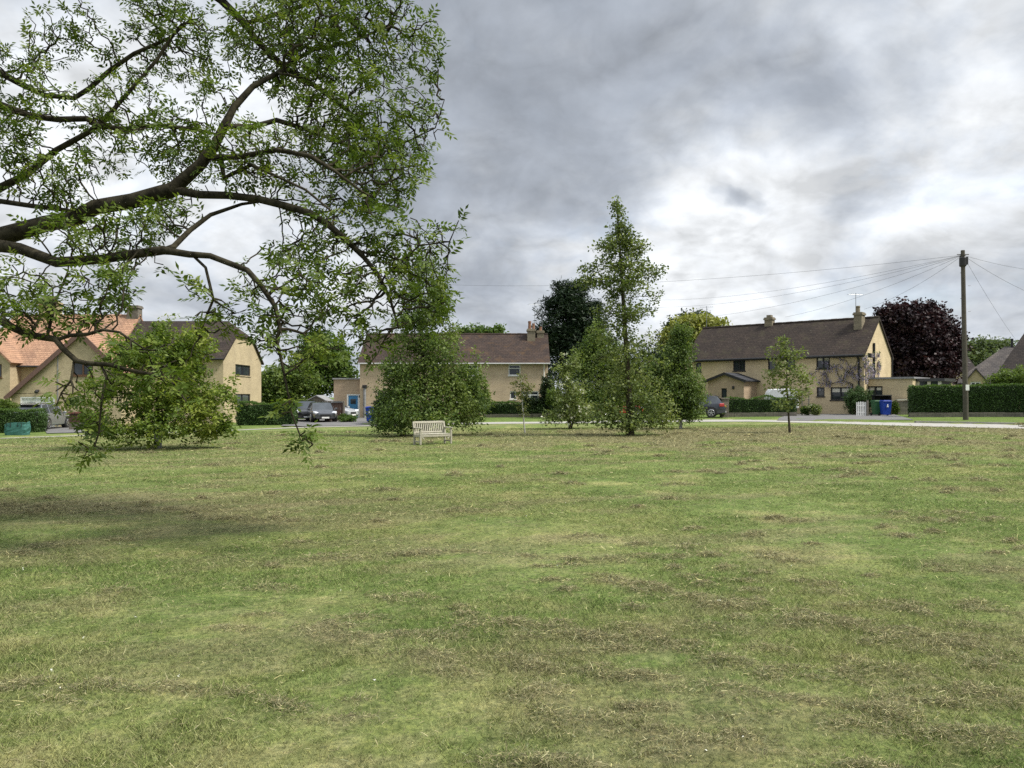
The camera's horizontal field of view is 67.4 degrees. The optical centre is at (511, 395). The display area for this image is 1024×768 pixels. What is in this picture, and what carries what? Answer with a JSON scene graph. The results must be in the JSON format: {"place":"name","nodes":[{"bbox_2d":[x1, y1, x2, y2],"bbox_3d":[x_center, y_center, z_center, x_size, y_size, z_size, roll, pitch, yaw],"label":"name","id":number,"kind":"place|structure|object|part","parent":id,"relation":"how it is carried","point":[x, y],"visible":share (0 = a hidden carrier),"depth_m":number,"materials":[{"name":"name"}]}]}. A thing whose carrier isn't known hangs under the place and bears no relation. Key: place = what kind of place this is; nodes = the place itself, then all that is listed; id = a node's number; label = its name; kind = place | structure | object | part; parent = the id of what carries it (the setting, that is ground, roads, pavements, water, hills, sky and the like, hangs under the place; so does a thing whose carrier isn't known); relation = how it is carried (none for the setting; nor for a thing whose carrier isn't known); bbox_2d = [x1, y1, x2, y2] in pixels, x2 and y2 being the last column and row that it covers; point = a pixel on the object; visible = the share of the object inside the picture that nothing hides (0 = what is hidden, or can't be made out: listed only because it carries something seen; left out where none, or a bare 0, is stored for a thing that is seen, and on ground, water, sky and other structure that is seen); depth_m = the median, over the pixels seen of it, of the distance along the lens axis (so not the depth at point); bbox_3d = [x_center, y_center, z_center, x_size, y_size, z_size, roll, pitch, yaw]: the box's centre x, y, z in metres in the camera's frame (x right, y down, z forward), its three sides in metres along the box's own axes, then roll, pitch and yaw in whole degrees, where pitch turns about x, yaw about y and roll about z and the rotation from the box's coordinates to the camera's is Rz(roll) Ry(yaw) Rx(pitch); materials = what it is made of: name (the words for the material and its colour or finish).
{"place":"outdoors","nodes":[
{"label":"outdoors","id":0,"kind":"place"},
{"bbox_2d":[45,427,83,432],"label":"driveway","id":1,"kind":"structure","parent":0,"point":[58,430],"depth_m":45.73,"materials":[{"name":"grey concrete"}]},
{"bbox_2d":[18,402,68,428],"bbox_3d":[-30.171,1.311,49.398,2.200,1.712,4.495,0,0,-7],"label":"parked car","id":2,"kind":"object","parent":1,"relation":"on","point":[63,421],"visible":0.42,"depth_m":48.77,"materials":[{"name":"silver metal"}]},
{"bbox_3d":[-29.945,0.871,47.555,1.472,0.554,0.374,0,0,-7],"label":"rear window","id":3,"kind":"part","parent":2,"relation":"part of","materials":[{"name":"glass"}]},
{"bbox_2d":[281,418,371,425],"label":"driveway","id":4,"kind":"structure","parent":0,"point":[322,422],"depth_m":52.60,"materials":[{"name":"grey asphalt"}]},
{"bbox_2d":[296,400,319,420],"bbox_3d":[-15.969,1.161,59.480,2.160,1.642,4.395,0,0,-18],"label":"parked car","id":5,"kind":"object","parent":4,"relation":"on","point":[303,412],"visible":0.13,"depth_m":58.53,"materials":[{"name":"black paint"}]},
{"bbox_2d":[305,402,337,421],"bbox_3d":[-14.169,1.224,56.964,2.160,1.470,4.595,0,0,-22],"label":"parked car","id":6,"kind":"object","parent":4,"relation":"on","point":[320,410],"visible":0.98,"depth_m":55.69,"materials":[{"name":"grey metal"}]},
{"bbox_2d":[330,402,358,415],"bbox_3d":[-14.758,1.217,64.001,3.995,1.500,2.060,0,0,28],"label":"parked car","id":7,"kind":"object","parent":4,"relation":"on","point":[351,411],"visible":0.25,"depth_m":63.31,"materials":[{"name":"silver metal"}]},
{"bbox_2d":[365,406,373,421],"bbox_3d":[-9.973,1.330,54.296,0.651,1.095,0.798,0,0,8],"label":"wheelie bin","id":8,"kind":"object","parent":4,"relation":"on","point":[367,409],"visible":0.45,"depth_m":53.99,"materials":[{"name":"blue plastic"}]},
{"bbox_2d":[0,397,1023,767],"bbox_3d":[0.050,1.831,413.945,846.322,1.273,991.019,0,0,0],"label":"ground","id":9,"kind":"structure","parent":0,"point":[498,527],"depth_m":6.63,"materials":[{"name":"green plant"}]},
{"bbox_2d":[0,397,20,412],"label":"shrub","id":10,"kind":"object","parent":9,"relation":"on","point":[8,403],"visible":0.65,"depth_m":45.31,"materials":[{"name":"green plant"}]},
{"bbox_2d":[4,421,30,434],"bbox_3d":[-26.584,1.776,41.276,1.206,0.760,0.711,0,0,-6],"label":"garden sack","id":11,"kind":"object","parent":9,"relation":"on","point":[18,428],"visible":1,"depth_m":41.00,"materials":[{"name":"green plastic"}]},
{"bbox_2d":[0,408,49,432],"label":"garden hedge","id":12,"kind":"object","parent":9,"relation":"on","point":[37,420],"visible":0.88,"depth_m":44.31,"materials":[{"name":"green plant"}]},
{"bbox_2d":[63,397,71,411],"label":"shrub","id":13,"kind":"object","parent":9,"relation":"on","point":[69,399],"visible":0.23,"depth_m":51.70,"materials":[{"name":"green plant"}]},
{"bbox_2d":[68,412,104,428],"bbox_3d":[-26.340,1.631,47.606,2.205,1.210,0.250,0,0,0],"label":"board fence","id":14,"kind":"object","parent":9,"relation":"on","point":[75,414],"visible":0.2,"depth_m":47.52,"materials":[{"name":"brown wood"}]},
{"bbox_2d":[0,298,263,426],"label":"semi detached house","id":15,"kind":"structure","parent":9,"relation":"on","point":[23,368],"depth_m":55.50,"materials":[{"name":"yellow brick"}]},
{"bbox_2d":[235,394,249,402],"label":"window","id":16,"kind":"structure","parent":15,"relation":"in","point":[243,397],"depth_m":59.95,"materials":[{"name":"grey glass"}]},
{"bbox_2d":[235,364,250,376],"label":"window","id":17,"kind":"structure","parent":15,"relation":"in","point":[243,370],"depth_m":59.58,"materials":[{"name":"black glass"}]},
{"bbox_2d":[65,313,242,449],"bbox_3d":[-13.708,-0.506,29.406,6.762,5.428,4.456,0,0,0],"label":"young tree","id":18,"kind":"object","parent":9,"relation":"on","point":[197,414],"visible":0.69,"depth_m":29.20,"materials":[{"name":"green plant"}]},
{"bbox_2d":[0,0,469,473],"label":"ash tree","id":19,"kind":"object","parent":9,"relation":"on","point":[72,218],"visible":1,"depth_m":10.23,"materials":[{"name":"green plant"}]},
{"bbox_2d":[234,400,298,425],"bbox_3d":[-16.576,1.195,51.894,4.096,1.809,1.617,0,0,0],"label":"garden hedge","id":20,"kind":"object","parent":9,"relation":"on","point":[249,414],"visible":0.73,"depth_m":51.34,"materials":[{"name":"green plant"}]},
{"bbox_2d":[261,359,324,402],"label":"broadleaf tree","id":21,"kind":"object","parent":9,"relation":"on","point":[299,384],"visible":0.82,"depth_m":69.25,"materials":[{"name":"green plant"}]},
{"bbox_2d":[304,395,333,418],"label":"garden shed","id":22,"kind":"structure","parent":9,"relation":"on","point":[319,398],"depth_m":64.00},
{"bbox_2d":[281,328,359,398],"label":"broadleaf tree","id":23,"kind":"object","parent":9,"relation":"on","point":[342,370],"visible":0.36,"depth_m":73.25,"materials":[{"name":"green plant"}]},
{"bbox_2d":[324,401,344,420],"bbox_3d":[-13.401,1.236,58.010,1.539,1.653,0.180,0,0,0],"label":"board fence","id":24,"kind":"object","parent":9,"relation":"on","point":[340,407],"visible":0.42,"depth_m":57.99,"materials":[{"name":"brown wood"}]},
{"bbox_2d":[337,413,357,421],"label":"shrub","id":25,"kind":"object","parent":9,"relation":"on","point":[345,417],"visible":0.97,"depth_m":54.78,"materials":[{"name":"green plant"}]},
{"bbox_2d":[369,384,404,415],"bbox_3d":[-8.301,0.581,51.987,2.946,2.992,2.308,0,0,0],"label":"shrub","id":26,"kind":"object","parent":9,"relation":"on","point":[374,401],"visible":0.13,"depth_m":51.54,"materials":[{"name":"green plant"}]},
{"bbox_2d":[364,249,495,435],"bbox_3d":[-3.953,-2.578,36.733,6.355,9.332,5.092,0,0,0],"label":"bushy tree","id":27,"kind":"object","parent":9,"relation":"on","point":[402,411],"visible":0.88,"depth_m":36.50,"materials":[{"name":"green plant"}]},
{"bbox_2d":[412,421,452,444],"bbox_3d":[-3.125,1.478,30.196,1.450,0.925,0.718,0,0,-35],"label":"park bench","id":28,"kind":"object","parent":9,"relation":"on","point":[425,433],"visible":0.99,"depth_m":30.23,"materials":[{"name":"white wood"}]},
{"bbox_2d":[332,304,549,417],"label":"semi detached house","id":29,"kind":"structure","parent":9,"relation":"on","point":[510,355],"depth_m":66.35,"materials":[{"name":"yellow brick"}]},
{"bbox_2d":[347,394,359,417],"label":"door","id":30,"kind":"structure","parent":29,"relation":"in","point":[353,400],"depth_m":66.42,"materials":[{"name":"blue paint"}]},
{"bbox_2d":[509,391,516,399],"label":"window","id":31,"kind":"structure","parent":29,"relation":"in","point":[512,395],"depth_m":66.05,"materials":[{"name":"white glass"}]},
{"bbox_2d":[508,365,520,375],"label":"window","id":32,"kind":"structure","parent":29,"relation":"in","point":[512,369],"depth_m":66.10,"materials":[{"name":"white glass"}]},
{"bbox_2d":[522,391,538,400],"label":"window","id":33,"kind":"structure","parent":29,"relation":"in","point":[534,394],"depth_m":66.10,"materials":[{"name":"white glass"}]},
{"bbox_2d":[22,445,915,750],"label":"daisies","id":34,"kind":"object","parent":9,"relation":"on","point":[178,675],"visible":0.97,"depth_m":5.06,"materials":[{"name":"white plant"}]},
{"bbox_2d":[461,376,493,412],"bbox_3d":[-2.776,0.074,60.032,2.670,3.588,2.790,0,0,-44],"label":"shrub","id":35,"kind":"object","parent":9,"relation":"on","point":[480,390],"visible":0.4,"depth_m":59.64,"materials":[{"name":"green plant"}]},
{"bbox_2d":[457,322,509,333],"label":"broadleaf tree","id":36,"kind":"object","parent":9,"relation":"on","point":[496,328],"visible":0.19,"depth_m":95.42,"materials":[{"name":"green plant"}]},
{"bbox_2d":[21,421,992,437],"bbox_3d":[-0.437,1.864,41.108,61.122,0.793,19.740,0,0,4],"label":"lane edging","id":37,"kind":"object","parent":9,"relation":"on","point":[599,422],"visible":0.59,"depth_m":48.40,"materials":[{"name":"concrete"}]},
{"bbox_2d":[0,422,1023,767],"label":"grass clippings","id":38,"kind":"object","parent":9,"relation":"on","point":[958,702],"depth_m":5.83,"materials":[{"name":"green plant"}]},
{"bbox_2d":[508,369,535,432],"bbox_3d":[0.547,0.320,38.153,1.149,3.408,1.183,0,0,-43],"label":"sapling","id":39,"kind":"object","parent":9,"relation":"on","point":[523,385],"visible":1,"depth_m":38.10,"materials":[{"name":"green plant"}]},
{"bbox_2d":[484,414,572,417],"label":"garden wall","id":40,"kind":"structure","parent":9,"relation":"on","point":[507,415],"depth_m":62.05,"materials":[{"name":"grey stone"}]},
{"bbox_2d":[484,400,575,413],"bbox_3d":[1.520,1.120,62.575,8.022,1.558,1.410,0,0,11],"label":"garden hedge","id":41,"kind":"object","parent":9,"relation":"on","point":[506,407],"visible":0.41,"depth_m":62.41,"materials":[{"name":"green plant"}]},
{"bbox_2d":[520,396,542,408],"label":"shrub","id":42,"kind":"object","parent":9,"relation":"on","point":[533,403],"visible":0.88,"depth_m":59.68,"materials":[{"name":"green plant"}]},
{"bbox_2d":[537,372,555,415],"bbox_3d":[2.825,-0.048,59.999,1.708,3.684,1.258,0,0,-14],"label":"shrub","id":43,"kind":"object","parent":9,"relation":"on","point":[542,391],"visible":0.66,"depth_m":59.83,"materials":[{"name":"green plant"}]},
{"bbox_2d":[544,387,562,414],"bbox_3d":[3.319,0.540,58.514,1.718,2.496,1.488,0,0,0],"label":"shrub","id":44,"kind":"object","parent":9,"relation":"on","point":[550,401],"visible":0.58,"depth_m":58.23,"materials":[{"name":"green plant"}]},
{"bbox_2d":[540,351,598,428],"bbox_3d":[3.135,-0.231,42.194,3.459,4.469,2.509,0,0,0],"label":"flowering tree","id":45,"kind":"object","parent":9,"relation":"on","point":[569,402],"visible":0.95,"depth_m":41.98,"materials":[{"name":"green plant"}]},
{"bbox_2d":[531,275,611,387],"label":"dark tree","id":46,"kind":"object","parent":9,"relation":"on","point":[567,307],"visible":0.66,"depth_m":82.99,"materials":[{"name":"green plant"}]},
{"bbox_2d":[566,316,641,417],"bbox_3d":[6.968,-2.176,58.968,6.350,8.044,3.562,0,0,0],"label":"broadleaf tree","id":47,"kind":"object","parent":9,"relation":"on","point":[590,347],"visible":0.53,"depth_m":58.52,"materials":[{"name":"green plant"}]},
{"bbox_2d":[571,195,684,434],"bbox_3d":[5.108,-3.588,34.771,5.247,11.143,3.571,0,0,0],"label":"slender tree","id":48,"kind":"object","parent":9,"relation":"on","point":[629,381],"visible":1,"depth_m":34.63,"materials":[{"name":"green plant"}]},
{"bbox_2d":[630,341,678,409],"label":"dark tree","id":49,"kind":"object","parent":9,"relation":"on","point":[657,355],"visible":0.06,"depth_m":79.03,"materials":[{"name":"green plant"}]},
{"bbox_2d":[643,321,711,428],"bbox_3d":[8.679,-1.073,40.477,3.594,5.977,2.630,0,0,-22],"label":"birch tree","id":50,"kind":"object","parent":9,"relation":"on","point":[687,391],"visible":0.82,"depth_m":40.19,"materials":[{"name":"green plant"}]},
{"bbox_2d":[653,308,710,346],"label":"dark tree","id":51,"kind":"object","parent":9,"relation":"on","point":[697,312],"visible":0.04,"depth_m":97.86,"materials":[{"name":"green plant"}]},
{"bbox_2d":[656,308,732,351],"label":"yellow tree","id":52,"kind":"object","parent":9,"relation":"on","point":[698,322],"visible":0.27,"depth_m":81.19,"materials":[{"name":"green plant"}]},
{"bbox_2d":[673,395,725,417],"bbox_3d":[13.153,0.768,55.836,4.695,1.672,2.220,0,0,17],"label":"parked car","id":53,"kind":"object","parent":9,"relation":"on","point":[716,406],"visible":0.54,"depth_m":54.55,"materials":[{"name":"grey paint"}]},
{"bbox_2d":[720,398,729,416],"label":"gate pillar","id":54,"kind":"structure","parent":9,"relation":"on","point":[725,401],"depth_m":55.19,"materials":[{"name":"grey stone"}]},
{"bbox_2d":[724,394,796,412],"bbox_3d":[18.138,0.817,56.311,5.262,1.799,1.268,0,0,8],"label":"garden hedge","id":55,"kind":"object","parent":9,"relation":"on","point":[758,404],"visible":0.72,"depth_m":55.94,"materials":[{"name":"green plant"}]},
{"bbox_2d":[728,412,796,416],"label":"garden wall","id":56,"kind":"structure","parent":9,"relation":"on","point":[772,414],"depth_m":55.53,"materials":[{"name":"grey stone"}]},
{"bbox_2d":[764,389,798,410],"bbox_3d":[20.636,0.508,59.125,2.427,2.043,1.700,0,0,10],"label":"covered trailer","id":57,"kind":"object","parent":9,"relation":"on","point":[775,393],"visible":0.2,"depth_m":58.36,"materials":[{"name":"fabric"}]},
{"bbox_2d":[761,333,817,432],"bbox_3d":[12.717,-0.494,35.206,2.396,4.720,1.787,0,0,-27],"label":"tree","id":58,"kind":"object","parent":9,"relation":"on","point":[780,365],"visible":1,"depth_m":35.16,"materials":[{"name":"green plant"}]},
{"bbox_2d":[799,405,808,414],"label":"flowering bush","id":59,"kind":"object","parent":9,"relation":"on","point":[803,411],"visible":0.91,"depth_m":56.38,"materials":[{"name":"green plant"}]},
{"bbox_2d":[801,392,809,414],"bbox_3d":[21.603,0.678,56.535,0.570,1.850,0.070,0,0,0],"label":"trellis","id":60,"kind":"object","parent":9,"relation":"on","point":[802,403],"visible":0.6,"depth_m":56.51,"materials":[{"name":"wood"}]},
{"bbox_2d":[805,403,822,414],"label":"flowering bush","id":61,"kind":"object","parent":9,"relation":"on","point":[814,409],"visible":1,"depth_m":55.81,"materials":[{"name":"green plant"}]},
{"bbox_2d":[685,293,954,413],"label":"semi detached house","id":62,"kind":"structure","parent":9,"relation":"on","point":[733,360],"depth_m":61.54,"materials":[{"name":"stone"}]},
{"bbox_2d":[696,363,701,372],"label":"window","id":63,"kind":"structure","parent":62,"relation":"in","point":[698,364],"depth_m":66.71,"materials":[{"name":"black glass"}]},
{"bbox_2d":[732,361,745,371],"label":"window","id":64,"kind":"structure","parent":62,"relation":"in","point":[738,366],"depth_m":64.17,"materials":[{"name":"black glass"}]},
{"bbox_2d":[768,360,775,369],"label":"window","id":65,"kind":"structure","parent":62,"relation":"in","point":[770,367],"depth_m":62.38,"materials":[{"name":"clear glass"}]},
{"bbox_2d":[785,359,794,369],"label":"window","id":66,"kind":"structure","parent":62,"relation":"in","point":[787,359],"depth_m":61.32,"materials":[{"name":"black glass"}]},
{"bbox_2d":[816,387,824,396],"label":"window","id":67,"kind":"structure","parent":62,"relation":"in","point":[820,393],"depth_m":59.70,"materials":[{"name":"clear glass"}]},
{"bbox_2d":[815,358,829,369],"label":"window","id":68,"kind":"structure","parent":62,"relation":"in","point":[821,366],"depth_m":59.60,"materials":[{"name":"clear glass"}]},
{"bbox_2d":[830,387,849,400],"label":"window","id":69,"kind":"structure","parent":62,"relation":"in","point":[836,392],"depth_m":58.79,"materials":[{"name":"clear glass"}]},
{"bbox_2d":[809,351,881,412],"bbox_3d":[26.022,-0.847,58.625,5.689,5.198,3.137,0,0,0],"label":"wisteria","id":70,"kind":"object","parent":62,"relation":"attached to","point":[871,367],"visible":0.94,"depth_m":58.35,"materials":[{"name":"plant"}]},
{"bbox_2d":[841,384,872,414],"bbox_3d":[25.668,0.362,56.469,2.589,2.404,2.215,0,0,0],"label":"clipped bush","id":71,"kind":"object","parent":9,"relation":"on","point":[855,396],"visible":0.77,"depth_m":56.25,"materials":[{"name":"green plant"}]},
{"bbox_2d":[856,401,868,415],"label":"picket gate","id":72,"kind":"structure","parent":9,"relation":"on","point":[862,405],"depth_m":53.67,"materials":[{"name":"white paint"}]},
{"bbox_2d":[892,400,900,414],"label":"shrub","id":73,"kind":"object","parent":9,"relation":"on","point":[895,407],"visible":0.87,"depth_m":56.04,"materials":[{"name":"green plant"}]},
{"bbox_2d":[896,399,908,414],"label":"gate pillar","id":74,"kind":"structure","parent":9,"relation":"on","point":[903,405],"depth_m":56.07,"materials":[{"name":"beige brick"}]},
{"bbox_2d":[872,296,975,385],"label":"copper beech","id":75,"kind":"object","parent":9,"relation":"on","point":[924,340],"visible":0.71,"depth_m":72.42,"materials":[{"name":"purple plant"}]},
{"bbox_2d":[957,250,970,419],"bbox_3d":[26.423,-3.375,44.910,0.644,10.220,0.555,0,0,39],"label":"telegraph pole","id":76,"kind":"object","parent":9,"relation":"on","point":[963,261],"visible":0.96,"depth_m":44.82,"materials":[{"name":"brown wood"}]},
{"bbox_2d":[363,255,959,285],"bbox_3d":[5.239,-9.990,61.462,53.664,3.723,0.014,0,0,38],"label":"telephone wire","id":77,"kind":"object","parent":76,"relation":"attached to","point":[730,277],"visible":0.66,"depth_m":52.44,"materials":[{"name":"metal"}]},
{"bbox_2d":[634,255,960,299],"bbox_3d":[20.425,-9.849,68.462,0.014,3.315,48.556,0,0,-14],"label":"telephone wire","id":78,"kind":"object","parent":76,"relation":"attached to","point":[827,282],"visible":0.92,"depth_m":56.29,"materials":[{"name":"metal"}]},
{"bbox_2d":[684,256,957,306],"bbox_3d":[20.184,-8.763,64.462,0.014,1.777,40.989,0,0,-18],"label":"telephone wire","id":79,"kind":"object","parent":76,"relation":"attached to","point":[824,287],"visible":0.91,"depth_m":55.59,"materials":[{"name":"metal"}]},
{"bbox_2d":[710,256,958,316],"bbox_3d":[22.035,-7.614,57.392,0.014,1.196,26.405,0,0,-19],"label":"telephone wire","id":80,"kind":"object","parent":76,"relation":"attached to","point":[847,289],"visible":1,"depth_m":53.52,"materials":[{"name":"metal"}]},
{"bbox_2d":[792,256,959,315],"bbox_3d":[24.747,-7.418,54.950,0.014,1.590,20.317,0,0,-9],"label":"telephone wire","id":81,"kind":"object","parent":76,"relation":"attached to","point":[885,287],"visible":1,"depth_m":51.37,"materials":[{"name":"metal"}]},
{"bbox_2d":[914,421,1014,423],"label":"kerb","id":82,"kind":"structure","parent":9,"relation":"on","point":[963,422],"depth_m":42.12,"materials":[{"name":"concrete"}]},
{"bbox_2d":[907,383,1023,415],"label":"garden hedge","id":83,"kind":"object","parent":9,"relation":"on","point":[1001,397],"visible":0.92,"depth_m":49.95,"materials":[{"name":"green plant"}]},
{"bbox_2d":[909,412,1023,416],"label":"garden wall","id":84,"kind":"structure","parent":9,"relation":"on","point":[996,414],"depth_m":49.44,"materials":[{"name":"grey stone"}]},
{"bbox_2d":[959,356,974,377],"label":"distant house","id":85,"kind":"structure","parent":9,"relation":"on","point":[971,366],"depth_m":105.72,"materials":[{"name":"stone"}]},
{"bbox_2d":[952,339,1018,386],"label":"bungalow","id":86,"kind":"object","parent":9,"relation":"on","point":[990,365],"visible":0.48,"depth_m":81.82,"materials":[{"name":"grey tile"}]},
{"bbox_2d":[967,334,1017,366],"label":"pale tree","id":87,"kind":"object","parent":9,"relation":"on","point":[985,348],"visible":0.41,"depth_m":123.83,"materials":[{"name":"green plant"}]},
{"bbox_2d":[980,364,1023,386],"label":"shrub","id":88,"kind":"object","parent":9,"relation":"on","point":[1015,376],"visible":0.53,"depth_m":58.02,"materials":[{"name":"green plant"}]},
{"bbox_2d":[990,334,1023,383],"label":"bungalow","id":89,"kind":"object","parent":9,"relation":"on","point":[1014,359],"visible":0.15,"depth_m":66.62,"materials":[{"name":"stone"}]},
{"bbox_2d":[0,0,1023,396],"label":"sky","id":90,"kind":"structure","parent":0,"point":[747,138],"materials":[{"name":"grey"}]},
{"bbox_2d":[16,420,1023,437],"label":"road","id":91,"kind":"structure","parent":0,"point":[941,424],"depth_m":45.17,"materials":[{"name":"grey asphalt"}]},
{"bbox_2d":[778,414,912,419],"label":"driveway","id":92,"kind":"structure","parent":0,"point":[843,416],"depth_m":51.21,"materials":[{"name":"grey asphalt"}]},
{"bbox_2d":[870,400,879,414],"bbox_3d":[25.621,0.877,53.956,0.639,1.074,0.783,0,0,0],"label":"wheelie bin","id":93,"kind":"object","parent":92,"relation":"on","point":[875,405],"visible":0.89,"depth_m":53.67,"materials":[{"name":"green plastic"}]},
{"bbox_2d":[871,395,891,414],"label":"bin store","id":94,"kind":"structure","parent":92,"relation":"on","point":[881,397],"depth_m":55.51,"materials":[{"name":"metal"}]},
{"bbox_2d":[879,400,891,415],"bbox_3d":[25.940,0.873,53.383,0.639,1.074,0.783,0,0,0],"label":"wheelie bin","id":95,"kind":"object","parent":92,"relation":"on","point":[885,407],"visible":1,"depth_m":53.09,"materials":[{"name":"blue plastic"}]}
]}

